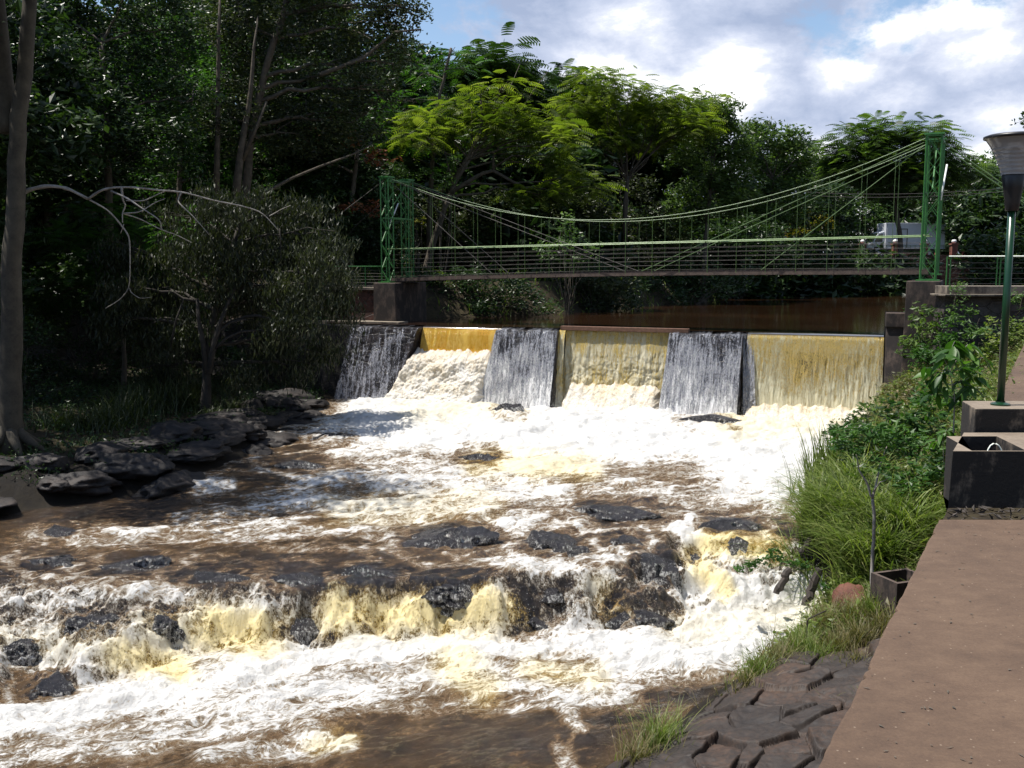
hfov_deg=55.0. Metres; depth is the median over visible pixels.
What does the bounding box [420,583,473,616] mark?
river rock
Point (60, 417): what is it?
long grass
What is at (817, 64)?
sky
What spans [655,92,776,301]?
dome tree
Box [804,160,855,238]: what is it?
tree
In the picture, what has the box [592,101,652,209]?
tree
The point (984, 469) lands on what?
concrete chamber
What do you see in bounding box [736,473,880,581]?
tall grass
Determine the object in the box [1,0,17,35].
canopy tree
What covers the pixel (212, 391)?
long grass
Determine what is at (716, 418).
river rock
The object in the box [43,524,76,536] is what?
river rock
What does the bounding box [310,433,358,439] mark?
river rock
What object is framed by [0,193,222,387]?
feathery tree
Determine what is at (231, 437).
bank rock
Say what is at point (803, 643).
grass tuft
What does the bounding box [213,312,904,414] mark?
dam
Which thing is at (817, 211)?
thicket
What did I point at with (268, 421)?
bank rock
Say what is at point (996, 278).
metal railing
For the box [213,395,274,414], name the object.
long grass
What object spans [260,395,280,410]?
bank rock
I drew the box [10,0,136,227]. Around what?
tree
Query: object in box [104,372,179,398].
long grass
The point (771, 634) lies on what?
weed
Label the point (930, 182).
tree
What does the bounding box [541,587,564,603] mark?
river rock
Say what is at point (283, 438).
bank rock
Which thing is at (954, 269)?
road wall
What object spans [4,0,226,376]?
broadleaf tree
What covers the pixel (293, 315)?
thicket
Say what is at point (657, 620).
river rock
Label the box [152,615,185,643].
river rock
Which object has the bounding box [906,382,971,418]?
shrub
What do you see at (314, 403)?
bank rock
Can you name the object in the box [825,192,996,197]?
overhead wire
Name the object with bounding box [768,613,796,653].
weed
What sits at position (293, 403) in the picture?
bank rock
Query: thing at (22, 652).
river rock
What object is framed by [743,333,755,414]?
waterfall
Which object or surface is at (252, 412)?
bank rock
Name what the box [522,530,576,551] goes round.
river rock
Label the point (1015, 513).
soil
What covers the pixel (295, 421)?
bank rock
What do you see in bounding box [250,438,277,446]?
bank rock
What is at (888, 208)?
tree
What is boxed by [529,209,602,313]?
bush
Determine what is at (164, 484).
bank rock
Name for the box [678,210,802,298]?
thicket
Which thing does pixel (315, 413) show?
bank rock
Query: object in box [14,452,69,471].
bank rock
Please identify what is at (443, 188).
tree
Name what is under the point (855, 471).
tall grass
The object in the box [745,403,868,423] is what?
foam
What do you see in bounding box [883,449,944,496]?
shrub
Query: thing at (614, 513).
river rock
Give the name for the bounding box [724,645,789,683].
grass tuft
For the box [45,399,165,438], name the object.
long grass
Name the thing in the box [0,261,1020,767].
ground
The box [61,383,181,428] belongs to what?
long grass
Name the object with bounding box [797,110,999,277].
spreading tree
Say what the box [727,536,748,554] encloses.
river rock
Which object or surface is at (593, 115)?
flame tree
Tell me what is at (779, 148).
dome tree
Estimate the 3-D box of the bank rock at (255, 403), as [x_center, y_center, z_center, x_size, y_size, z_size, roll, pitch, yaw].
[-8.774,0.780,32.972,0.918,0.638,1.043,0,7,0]
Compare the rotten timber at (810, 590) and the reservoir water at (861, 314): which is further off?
the reservoir water at (861, 314)
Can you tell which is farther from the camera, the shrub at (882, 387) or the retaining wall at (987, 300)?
the retaining wall at (987, 300)
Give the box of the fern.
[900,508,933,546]
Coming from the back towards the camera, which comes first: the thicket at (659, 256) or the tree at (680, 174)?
the tree at (680, 174)
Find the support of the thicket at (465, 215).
on the ground at (24, 493)
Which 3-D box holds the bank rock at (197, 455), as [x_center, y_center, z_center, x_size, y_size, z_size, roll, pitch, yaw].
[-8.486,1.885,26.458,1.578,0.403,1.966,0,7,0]
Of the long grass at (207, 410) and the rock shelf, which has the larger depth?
the long grass at (207, 410)
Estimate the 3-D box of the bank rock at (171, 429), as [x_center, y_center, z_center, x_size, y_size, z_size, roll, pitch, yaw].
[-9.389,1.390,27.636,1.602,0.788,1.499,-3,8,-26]
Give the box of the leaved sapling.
[912,340,995,432]
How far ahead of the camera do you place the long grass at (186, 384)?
33.66 m
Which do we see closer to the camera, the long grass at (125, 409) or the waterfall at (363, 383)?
the long grass at (125, 409)
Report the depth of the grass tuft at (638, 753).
12.21 m
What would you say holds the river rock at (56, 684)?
in the river water at (492, 686)
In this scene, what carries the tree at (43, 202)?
on the ground at (24, 493)
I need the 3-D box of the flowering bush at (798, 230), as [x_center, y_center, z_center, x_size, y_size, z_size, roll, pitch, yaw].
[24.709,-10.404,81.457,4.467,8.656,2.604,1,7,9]
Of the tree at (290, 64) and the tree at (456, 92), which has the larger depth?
the tree at (456, 92)
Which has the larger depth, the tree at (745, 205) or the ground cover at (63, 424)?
the tree at (745, 205)
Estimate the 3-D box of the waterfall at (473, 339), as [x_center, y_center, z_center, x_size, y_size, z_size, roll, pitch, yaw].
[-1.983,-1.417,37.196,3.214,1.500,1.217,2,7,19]
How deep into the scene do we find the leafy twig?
17.45 m
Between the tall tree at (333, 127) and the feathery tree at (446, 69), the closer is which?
the tall tree at (333, 127)
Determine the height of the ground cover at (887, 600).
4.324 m
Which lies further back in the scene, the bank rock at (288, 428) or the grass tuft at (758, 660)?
the bank rock at (288, 428)
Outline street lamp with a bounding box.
[983,131,1023,405]
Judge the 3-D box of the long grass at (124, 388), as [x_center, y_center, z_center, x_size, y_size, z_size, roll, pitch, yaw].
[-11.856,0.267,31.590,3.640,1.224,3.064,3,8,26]
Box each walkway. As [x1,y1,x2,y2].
[818,520,1023,767]
[1004,346,1023,400]
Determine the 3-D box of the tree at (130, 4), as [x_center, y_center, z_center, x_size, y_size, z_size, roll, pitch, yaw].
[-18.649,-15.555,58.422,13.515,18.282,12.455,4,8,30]
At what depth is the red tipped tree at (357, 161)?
44.52 m
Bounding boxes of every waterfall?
[334,325,418,399]
[379,347,490,403]
[420,325,502,352]
[482,327,556,408]
[554,330,565,406]
[562,330,671,401]
[562,382,660,412]
[659,332,742,414]
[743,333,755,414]
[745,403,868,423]
[747,331,883,409]
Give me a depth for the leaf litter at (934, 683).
4.49 m
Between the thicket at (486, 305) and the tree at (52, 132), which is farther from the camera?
the thicket at (486, 305)
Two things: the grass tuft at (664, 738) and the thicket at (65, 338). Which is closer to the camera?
the grass tuft at (664, 738)
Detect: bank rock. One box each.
[0,456,24,471]
[0,497,17,509]
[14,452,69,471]
[36,472,71,492]
[48,470,122,495]
[74,441,130,463]
[92,452,170,480]
[110,436,175,450]
[132,470,205,498]
[136,453,175,474]
[149,420,205,442]
[166,446,232,463]
[176,439,224,448]
[184,411,247,422]
[189,417,255,437]
[207,430,246,445]
[221,408,263,416]
[239,398,263,411]
[244,443,273,454]
[245,424,267,441]
[247,414,286,427]
[247,421,266,429]
[248,388,314,399]
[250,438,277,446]
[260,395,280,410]
[266,430,298,447]
[267,411,315,420]
[270,427,306,430]
[280,397,311,411]
[281,419,317,424]
[300,399,329,408]
[304,410,325,416]
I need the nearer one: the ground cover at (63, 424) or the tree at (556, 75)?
the ground cover at (63, 424)
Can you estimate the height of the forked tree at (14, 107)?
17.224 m
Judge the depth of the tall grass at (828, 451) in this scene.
22.39 m
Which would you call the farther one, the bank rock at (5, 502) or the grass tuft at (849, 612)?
the bank rock at (5, 502)
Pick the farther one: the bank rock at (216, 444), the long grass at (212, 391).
the long grass at (212, 391)
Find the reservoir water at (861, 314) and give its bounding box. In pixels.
[328,293,905,334]
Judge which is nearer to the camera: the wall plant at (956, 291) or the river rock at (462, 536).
the river rock at (462, 536)
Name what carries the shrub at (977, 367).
on the ground at (24, 493)
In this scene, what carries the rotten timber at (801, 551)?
in the river water at (492, 686)
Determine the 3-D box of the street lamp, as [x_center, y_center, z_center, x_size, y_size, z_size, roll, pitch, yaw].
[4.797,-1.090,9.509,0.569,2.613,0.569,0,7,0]
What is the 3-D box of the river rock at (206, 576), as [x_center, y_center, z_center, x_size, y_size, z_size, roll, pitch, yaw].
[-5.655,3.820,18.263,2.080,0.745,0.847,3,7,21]
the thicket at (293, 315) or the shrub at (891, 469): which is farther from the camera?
the thicket at (293, 315)
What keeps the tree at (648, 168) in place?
on the ground at (24, 493)
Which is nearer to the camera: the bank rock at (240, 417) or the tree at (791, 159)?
the bank rock at (240, 417)
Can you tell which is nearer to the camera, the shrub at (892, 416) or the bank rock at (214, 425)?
the shrub at (892, 416)
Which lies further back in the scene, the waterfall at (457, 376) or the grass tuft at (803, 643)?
the waterfall at (457, 376)
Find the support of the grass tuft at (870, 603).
on the ground at (24, 493)
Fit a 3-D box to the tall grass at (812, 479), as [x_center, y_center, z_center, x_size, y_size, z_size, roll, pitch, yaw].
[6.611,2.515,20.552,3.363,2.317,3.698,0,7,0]
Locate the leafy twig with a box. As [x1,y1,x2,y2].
[733,545,832,603]
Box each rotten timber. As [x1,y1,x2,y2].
[773,567,791,593]
[798,537,811,554]
[801,567,822,605]
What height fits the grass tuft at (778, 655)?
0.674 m
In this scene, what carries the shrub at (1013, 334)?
on the ground at (24, 493)
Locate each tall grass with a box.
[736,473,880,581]
[750,473,921,617]
[754,457,871,542]
[768,454,933,537]
[770,439,921,498]
[770,481,912,612]
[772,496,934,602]
[777,418,844,499]
[797,409,879,483]
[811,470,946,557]
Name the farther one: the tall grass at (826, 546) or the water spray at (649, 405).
the water spray at (649, 405)
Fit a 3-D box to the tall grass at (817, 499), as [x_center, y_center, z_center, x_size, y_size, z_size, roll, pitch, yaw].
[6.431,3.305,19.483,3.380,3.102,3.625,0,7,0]
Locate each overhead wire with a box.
[761,188,1001,193]
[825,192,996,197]
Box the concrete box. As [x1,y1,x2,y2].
[870,568,914,618]
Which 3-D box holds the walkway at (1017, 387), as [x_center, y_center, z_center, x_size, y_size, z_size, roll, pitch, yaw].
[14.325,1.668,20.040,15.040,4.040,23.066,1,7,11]
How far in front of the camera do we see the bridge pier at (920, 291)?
31.20 m
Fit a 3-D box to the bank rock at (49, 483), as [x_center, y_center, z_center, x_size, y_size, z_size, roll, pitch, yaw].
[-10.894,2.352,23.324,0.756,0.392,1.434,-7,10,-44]
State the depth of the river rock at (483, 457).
27.50 m
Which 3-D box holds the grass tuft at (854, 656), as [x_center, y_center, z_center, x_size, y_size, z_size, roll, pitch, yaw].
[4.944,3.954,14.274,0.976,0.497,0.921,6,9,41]
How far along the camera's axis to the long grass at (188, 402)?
31.69 m
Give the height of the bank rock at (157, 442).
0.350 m
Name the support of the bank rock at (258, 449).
on the ground at (24, 493)
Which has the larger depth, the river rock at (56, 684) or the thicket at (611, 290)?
the thicket at (611, 290)
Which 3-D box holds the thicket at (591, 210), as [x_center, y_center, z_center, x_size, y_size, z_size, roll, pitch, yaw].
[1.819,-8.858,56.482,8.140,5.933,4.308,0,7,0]
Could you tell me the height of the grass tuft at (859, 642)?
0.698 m
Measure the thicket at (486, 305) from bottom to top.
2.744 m
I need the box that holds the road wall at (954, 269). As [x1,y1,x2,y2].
[780,255,1023,285]
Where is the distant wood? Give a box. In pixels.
[0,98,1023,298]
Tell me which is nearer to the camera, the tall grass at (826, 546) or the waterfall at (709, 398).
the tall grass at (826, 546)
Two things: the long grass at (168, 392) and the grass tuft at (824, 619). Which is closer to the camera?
the grass tuft at (824, 619)
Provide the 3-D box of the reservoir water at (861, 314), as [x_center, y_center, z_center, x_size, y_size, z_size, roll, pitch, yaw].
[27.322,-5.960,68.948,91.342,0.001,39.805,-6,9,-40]
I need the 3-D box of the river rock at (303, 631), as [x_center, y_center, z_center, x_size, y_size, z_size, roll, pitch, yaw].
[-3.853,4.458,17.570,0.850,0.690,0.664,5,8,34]
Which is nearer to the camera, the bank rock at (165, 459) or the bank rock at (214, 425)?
the bank rock at (165, 459)
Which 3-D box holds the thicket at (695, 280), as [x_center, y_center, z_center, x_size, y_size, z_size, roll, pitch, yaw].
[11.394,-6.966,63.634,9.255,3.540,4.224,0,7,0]
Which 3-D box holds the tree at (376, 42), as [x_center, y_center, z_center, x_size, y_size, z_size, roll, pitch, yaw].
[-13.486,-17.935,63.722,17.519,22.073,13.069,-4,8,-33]
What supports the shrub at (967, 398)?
on the ground at (24, 493)
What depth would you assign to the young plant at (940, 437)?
18.75 m
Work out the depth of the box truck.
95.81 m
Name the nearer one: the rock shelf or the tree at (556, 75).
the rock shelf
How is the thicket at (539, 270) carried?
on the ground at (24, 493)
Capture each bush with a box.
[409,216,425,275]
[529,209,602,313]
[785,209,837,253]
[839,193,892,242]
[945,203,997,232]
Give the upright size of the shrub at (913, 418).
1.486 m
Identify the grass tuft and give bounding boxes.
[601,717,689,767]
[615,694,712,760]
[710,662,773,694]
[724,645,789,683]
[744,633,815,674]
[765,616,827,657]
[783,589,862,634]
[787,623,851,664]
[802,616,876,653]
[812,586,879,634]
[820,637,877,665]
[827,605,883,649]
[838,595,894,641]
[843,576,903,624]
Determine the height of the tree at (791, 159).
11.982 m
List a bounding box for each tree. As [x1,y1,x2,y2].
[0,0,119,276]
[0,0,290,456]
[0,97,153,358]
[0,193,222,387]
[0,233,43,316]
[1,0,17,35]
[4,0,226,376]
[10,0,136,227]
[42,1,204,261]
[80,171,367,413]
[90,9,338,272]
[95,0,369,248]
[97,0,232,170]
[171,100,402,281]
[173,0,433,317]
[182,34,358,245]
[212,0,438,105]
[265,0,462,212]
[351,34,469,199]
[360,47,493,260]
[377,65,627,276]
[399,62,505,168]
[409,153,461,275]
[428,21,572,147]
[528,58,647,209]
[529,65,734,277]
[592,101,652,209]
[599,83,731,212]
[652,148,739,223]
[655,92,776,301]
[707,160,794,244]
[716,112,824,256]
[755,135,826,243]
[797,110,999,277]
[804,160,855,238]
[825,417,930,600]
[855,186,910,241]
[888,158,951,219]
[934,149,998,217]
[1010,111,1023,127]
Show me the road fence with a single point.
(953, 245)
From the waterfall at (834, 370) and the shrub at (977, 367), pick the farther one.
the waterfall at (834, 370)
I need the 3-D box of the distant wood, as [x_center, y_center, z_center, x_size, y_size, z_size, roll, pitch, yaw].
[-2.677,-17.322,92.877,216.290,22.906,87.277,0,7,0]
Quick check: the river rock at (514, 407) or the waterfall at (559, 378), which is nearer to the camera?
the river rock at (514, 407)
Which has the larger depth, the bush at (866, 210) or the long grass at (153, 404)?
the bush at (866, 210)
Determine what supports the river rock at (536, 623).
in the river water at (492, 686)
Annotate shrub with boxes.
[822,416,865,443]
[828,401,923,463]
[845,459,922,492]
[863,390,912,418]
[868,390,950,454]
[872,371,928,404]
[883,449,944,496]
[896,301,945,369]
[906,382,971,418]
[908,318,957,374]
[908,420,960,465]
[932,303,998,361]
[941,381,994,413]
[946,361,996,380]
[969,315,1023,360]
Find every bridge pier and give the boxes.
[374,282,426,326]
[901,280,943,374]
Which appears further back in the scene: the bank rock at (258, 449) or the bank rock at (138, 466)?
the bank rock at (258, 449)
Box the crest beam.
[561,326,689,332]
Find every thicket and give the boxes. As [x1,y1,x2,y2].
[0,232,95,405]
[22,264,156,385]
[115,287,311,382]
[228,294,326,330]
[331,157,424,278]
[379,186,526,274]
[405,261,563,316]
[419,271,549,309]
[484,177,615,273]
[508,254,652,309]
[547,264,648,311]
[598,172,697,270]
[616,250,755,301]
[637,257,762,304]
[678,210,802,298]
[772,177,873,261]
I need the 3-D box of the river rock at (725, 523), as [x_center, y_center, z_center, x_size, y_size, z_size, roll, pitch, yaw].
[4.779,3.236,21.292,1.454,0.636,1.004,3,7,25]
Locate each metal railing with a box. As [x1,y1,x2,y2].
[253,266,386,286]
[945,256,1023,285]
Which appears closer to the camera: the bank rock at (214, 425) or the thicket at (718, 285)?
the bank rock at (214, 425)
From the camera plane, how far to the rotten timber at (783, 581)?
18.36 m
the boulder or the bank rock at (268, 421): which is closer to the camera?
the boulder
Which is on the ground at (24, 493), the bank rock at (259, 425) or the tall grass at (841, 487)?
the tall grass at (841, 487)
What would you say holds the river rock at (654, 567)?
on the ground at (24, 493)
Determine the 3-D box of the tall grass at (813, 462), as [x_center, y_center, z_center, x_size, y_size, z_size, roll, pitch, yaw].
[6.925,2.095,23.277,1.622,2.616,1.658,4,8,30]
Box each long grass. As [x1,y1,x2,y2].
[23,399,92,433]
[34,404,127,438]
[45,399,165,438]
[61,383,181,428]
[74,376,182,412]
[92,381,193,417]
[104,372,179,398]
[113,371,215,412]
[140,378,220,413]
[158,369,212,396]
[177,373,229,398]
[180,403,248,418]
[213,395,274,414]
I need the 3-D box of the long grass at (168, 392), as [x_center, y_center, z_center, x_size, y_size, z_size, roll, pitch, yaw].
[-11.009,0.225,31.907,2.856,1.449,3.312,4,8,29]
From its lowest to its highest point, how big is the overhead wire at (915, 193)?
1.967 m
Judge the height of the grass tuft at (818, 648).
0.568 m
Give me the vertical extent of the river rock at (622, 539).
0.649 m
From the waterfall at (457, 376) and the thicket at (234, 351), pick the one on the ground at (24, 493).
the thicket at (234, 351)
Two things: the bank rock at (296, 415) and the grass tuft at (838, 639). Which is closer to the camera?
the grass tuft at (838, 639)
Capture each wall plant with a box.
[945,281,968,324]
[1010,291,1023,322]
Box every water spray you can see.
[0,531,829,689]
[382,379,849,422]
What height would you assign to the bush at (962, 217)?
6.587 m
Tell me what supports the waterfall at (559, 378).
attached to the dam
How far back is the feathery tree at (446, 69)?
50.95 m
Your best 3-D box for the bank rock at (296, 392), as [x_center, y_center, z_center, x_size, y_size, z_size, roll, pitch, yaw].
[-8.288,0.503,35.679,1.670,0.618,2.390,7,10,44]
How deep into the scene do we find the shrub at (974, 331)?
28.97 m
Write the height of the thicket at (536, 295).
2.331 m
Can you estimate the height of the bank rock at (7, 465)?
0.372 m
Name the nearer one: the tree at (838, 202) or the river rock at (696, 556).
the river rock at (696, 556)
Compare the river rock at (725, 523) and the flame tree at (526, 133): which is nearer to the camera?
the river rock at (725, 523)
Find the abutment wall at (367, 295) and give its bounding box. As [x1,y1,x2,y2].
[211,287,407,325]
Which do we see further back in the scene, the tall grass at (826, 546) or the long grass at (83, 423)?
the long grass at (83, 423)
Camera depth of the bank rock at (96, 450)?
24.60 m
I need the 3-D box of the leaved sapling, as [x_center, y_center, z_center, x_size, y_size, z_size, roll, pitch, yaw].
[8.616,0.586,19.070,1.679,2.882,0.813,0,7,0]
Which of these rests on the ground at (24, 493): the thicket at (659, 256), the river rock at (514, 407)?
the thicket at (659, 256)
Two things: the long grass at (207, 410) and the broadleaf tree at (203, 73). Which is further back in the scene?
the broadleaf tree at (203, 73)
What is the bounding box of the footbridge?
[322,132,1023,282]
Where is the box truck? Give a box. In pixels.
[853,223,945,254]
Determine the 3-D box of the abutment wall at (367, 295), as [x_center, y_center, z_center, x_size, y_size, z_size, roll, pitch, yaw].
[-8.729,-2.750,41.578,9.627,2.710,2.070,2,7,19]
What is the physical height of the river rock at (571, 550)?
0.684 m
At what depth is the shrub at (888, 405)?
26.98 m
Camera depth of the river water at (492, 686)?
17.92 m
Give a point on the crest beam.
(634, 329)
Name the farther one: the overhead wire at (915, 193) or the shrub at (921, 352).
the overhead wire at (915, 193)
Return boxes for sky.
[81,0,1023,254]
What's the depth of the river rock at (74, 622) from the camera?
16.52 m
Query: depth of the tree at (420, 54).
58.17 m
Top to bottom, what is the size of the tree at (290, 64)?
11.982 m
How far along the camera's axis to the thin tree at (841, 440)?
16.21 m
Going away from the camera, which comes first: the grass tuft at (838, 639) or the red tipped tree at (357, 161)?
the grass tuft at (838, 639)
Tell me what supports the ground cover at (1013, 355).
on the ground at (24, 493)
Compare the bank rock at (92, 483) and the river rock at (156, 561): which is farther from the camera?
the bank rock at (92, 483)
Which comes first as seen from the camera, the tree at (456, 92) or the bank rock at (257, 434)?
the bank rock at (257, 434)
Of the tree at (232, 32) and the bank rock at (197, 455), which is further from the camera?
the tree at (232, 32)
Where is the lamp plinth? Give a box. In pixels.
[960,401,1023,435]
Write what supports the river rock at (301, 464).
in the river water at (492, 686)
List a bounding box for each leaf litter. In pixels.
[865,525,1022,766]
[946,505,1023,519]
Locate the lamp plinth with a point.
(981, 417)
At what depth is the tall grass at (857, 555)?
17.79 m
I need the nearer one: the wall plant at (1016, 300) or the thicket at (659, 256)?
the wall plant at (1016, 300)
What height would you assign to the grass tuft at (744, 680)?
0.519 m
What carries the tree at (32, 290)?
on the ground at (24, 493)
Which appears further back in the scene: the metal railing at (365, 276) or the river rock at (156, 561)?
the metal railing at (365, 276)
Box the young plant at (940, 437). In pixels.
[925,429,954,465]
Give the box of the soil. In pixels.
[943,508,1023,519]
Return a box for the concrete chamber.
[943,433,1023,510]
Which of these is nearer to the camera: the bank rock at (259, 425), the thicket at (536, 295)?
the bank rock at (259, 425)
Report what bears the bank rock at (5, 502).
on the ground at (24, 493)
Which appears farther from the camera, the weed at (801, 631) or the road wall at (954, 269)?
the road wall at (954, 269)
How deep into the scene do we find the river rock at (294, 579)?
17.94 m
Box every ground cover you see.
[0,359,327,484]
[353,267,733,318]
[610,598,889,767]
[733,337,1023,671]
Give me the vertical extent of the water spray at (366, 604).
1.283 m
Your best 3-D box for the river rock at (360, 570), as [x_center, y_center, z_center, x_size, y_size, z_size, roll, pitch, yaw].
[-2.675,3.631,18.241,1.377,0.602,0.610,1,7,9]
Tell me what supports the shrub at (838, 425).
on the ground at (24, 493)
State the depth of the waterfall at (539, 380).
35.73 m
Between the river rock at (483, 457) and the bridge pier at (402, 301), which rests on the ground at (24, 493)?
the bridge pier at (402, 301)
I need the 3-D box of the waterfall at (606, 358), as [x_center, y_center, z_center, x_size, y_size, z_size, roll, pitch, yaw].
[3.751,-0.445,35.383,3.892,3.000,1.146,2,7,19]
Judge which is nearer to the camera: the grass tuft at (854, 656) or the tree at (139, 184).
the grass tuft at (854, 656)
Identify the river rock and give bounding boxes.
[3,638,50,665]
[26,554,76,566]
[29,671,75,700]
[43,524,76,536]
[63,613,118,635]
[98,554,171,572]
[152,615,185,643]
[189,571,250,582]
[270,572,324,586]
[272,460,326,469]
[290,617,319,644]
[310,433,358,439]
[342,564,397,577]
[402,525,499,548]
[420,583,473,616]
[458,453,498,460]
[492,403,524,411]
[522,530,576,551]
[527,616,551,630]
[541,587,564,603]
[560,544,589,556]
[574,504,660,521]
[605,609,674,629]
[610,535,642,545]
[639,552,682,596]
[679,414,741,423]
[690,553,699,560]
[698,517,757,530]
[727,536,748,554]
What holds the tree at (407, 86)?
on the ground at (24, 493)
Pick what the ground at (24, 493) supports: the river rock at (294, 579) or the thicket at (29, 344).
the thicket at (29, 344)
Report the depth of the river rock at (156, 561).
18.75 m
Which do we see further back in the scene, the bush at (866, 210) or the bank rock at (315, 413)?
the bush at (866, 210)
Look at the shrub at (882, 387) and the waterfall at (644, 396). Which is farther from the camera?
the waterfall at (644, 396)
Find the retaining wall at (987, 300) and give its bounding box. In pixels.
[930,286,1023,363]
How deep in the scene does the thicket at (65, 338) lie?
35.85 m
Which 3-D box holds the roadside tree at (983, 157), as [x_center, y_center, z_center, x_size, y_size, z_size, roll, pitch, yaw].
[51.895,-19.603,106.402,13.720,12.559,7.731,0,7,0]
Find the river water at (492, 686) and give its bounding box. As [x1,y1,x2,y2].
[0,396,851,767]
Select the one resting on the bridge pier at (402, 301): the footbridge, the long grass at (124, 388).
the footbridge
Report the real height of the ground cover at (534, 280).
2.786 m
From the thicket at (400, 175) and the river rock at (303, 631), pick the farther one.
the thicket at (400, 175)
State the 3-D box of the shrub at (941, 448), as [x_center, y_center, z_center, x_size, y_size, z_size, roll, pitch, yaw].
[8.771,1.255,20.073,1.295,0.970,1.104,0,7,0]
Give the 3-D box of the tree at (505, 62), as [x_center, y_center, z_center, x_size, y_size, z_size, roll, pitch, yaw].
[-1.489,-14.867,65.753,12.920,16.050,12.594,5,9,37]
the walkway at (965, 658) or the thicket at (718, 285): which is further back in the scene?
the thicket at (718, 285)
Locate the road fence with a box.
[858,239,1020,254]
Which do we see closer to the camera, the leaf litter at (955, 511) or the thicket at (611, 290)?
the leaf litter at (955, 511)
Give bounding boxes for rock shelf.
[607,638,880,767]
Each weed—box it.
[760,614,778,658]
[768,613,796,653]
[785,606,815,650]
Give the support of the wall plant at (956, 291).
attached to the retaining wall at (987, 300)
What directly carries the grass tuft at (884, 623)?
on the rock shelf
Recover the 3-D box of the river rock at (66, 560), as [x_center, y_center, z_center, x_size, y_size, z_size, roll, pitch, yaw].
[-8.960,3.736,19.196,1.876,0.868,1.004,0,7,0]
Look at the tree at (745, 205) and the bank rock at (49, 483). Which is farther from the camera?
the tree at (745, 205)
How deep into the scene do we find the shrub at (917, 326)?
30.32 m
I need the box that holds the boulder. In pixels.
[832,582,866,611]
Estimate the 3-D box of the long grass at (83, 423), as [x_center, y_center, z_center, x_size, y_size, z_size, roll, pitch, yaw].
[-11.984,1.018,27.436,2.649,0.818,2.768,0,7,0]

